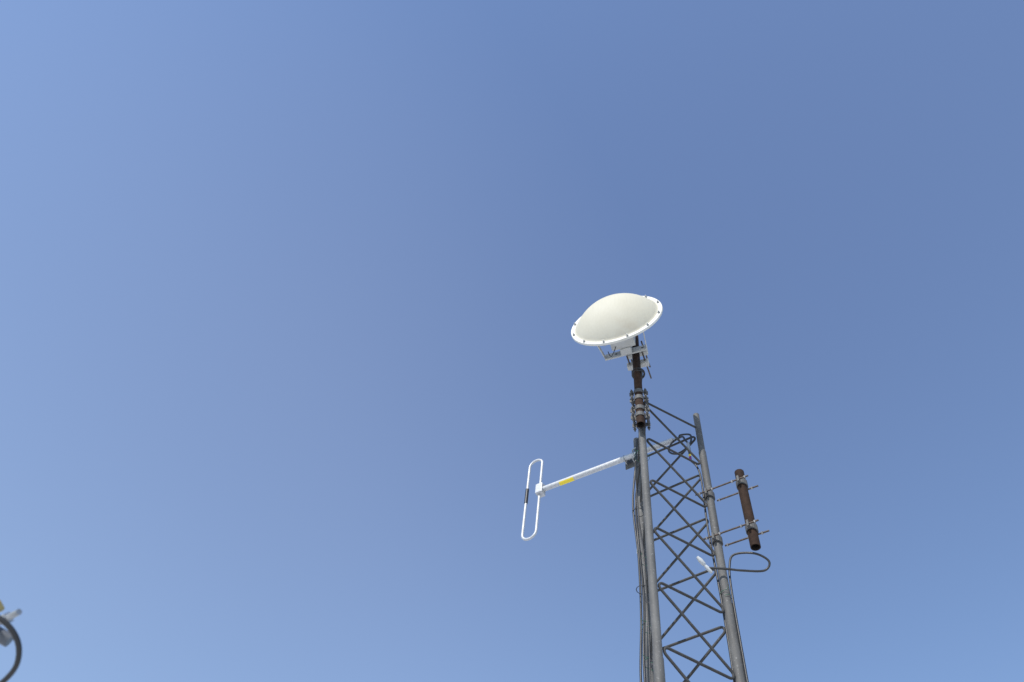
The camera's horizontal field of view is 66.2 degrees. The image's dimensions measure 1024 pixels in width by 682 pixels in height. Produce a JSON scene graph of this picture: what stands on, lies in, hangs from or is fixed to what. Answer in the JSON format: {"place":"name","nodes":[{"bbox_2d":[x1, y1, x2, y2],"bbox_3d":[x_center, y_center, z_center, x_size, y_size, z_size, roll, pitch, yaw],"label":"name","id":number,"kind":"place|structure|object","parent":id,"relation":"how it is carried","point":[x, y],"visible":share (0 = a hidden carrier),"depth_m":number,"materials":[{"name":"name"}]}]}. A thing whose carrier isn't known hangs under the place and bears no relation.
{"place":"outdoors","nodes":[
{"label":"outdoors","id":0,"kind":"place"},
{"bbox_2d":[0,600,21,681],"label":"cable","id":1,"kind":"object","parent":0,"point":[9,636],"visible":1,"depth_m":0.73,"materials":[{"name":"grey metal"}]},
{"bbox_2d":[0,0,1023,681],"label":"sky","id":2,"kind":"structure","parent":0,"point":[293,293],"materials":[{"name":"blue"}]},
{"label":"ground","id":3,"kind":"structure","parent":0,"visible":0},
{"bbox_2d":[633,403,745,681],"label":"lattice tower","id":4,"kind":"structure","parent":3,"relation":"on","point":[657,649],"depth_m":2.76,"materials":[{"name":"grey metal"}]},
{"bbox_2d":[521,438,676,540],"bbox_3d":[0.405,0.609,3.591,0.795,0.537,0.058,-24,-63,20],"label":"dipole antenna","id":5,"kind":"object","parent":4,"relation":"attached to","point":[541,488],"visible":0.79,"depth_m":3.62,"materials":[{"name":"metal"}]},
{"bbox_2d":[629,335,650,431],"bbox_3d":[0.559,0.182,3.476,0.079,0.666,0.098,-6,-58,10],"label":"mast pipe with clamps","id":6,"kind":"object","parent":4,"relation":"attached to","point":[640,416],"visible":0.94,"depth_m":3.31,"materials":[{"name":"black metal"}]},
{"bbox_2d":[571,293,662,378],"bbox_3d":[0.540,-0.054,3.589,0.427,0.429,0.356,31,-60,-13],"label":"dish antenna","id":7,"kind":"object","parent":6,"relation":"attached to","point":[620,321],"visible":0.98,"depth_m":3.47,"materials":[{"name":"white paint"}]},
{"bbox_2d":[631,368,770,681],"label":"cables","id":8,"kind":"object","parent":4,"relation":"attached to","point":[636,518],"visible":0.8,"depth_m":2.76,"materials":[{"name":"black rubber"}]},
{"bbox_2d":[695,469,768,550],"bbox_3d":[0.827,0.651,2.963,0.232,0.391,0.080,-26,-64,21],"label":"pipe mount","id":9,"kind":"object","parent":4,"relation":"attached to","point":[751,529],"visible":0.9,"depth_m":2.90,"materials":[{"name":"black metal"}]}
]}

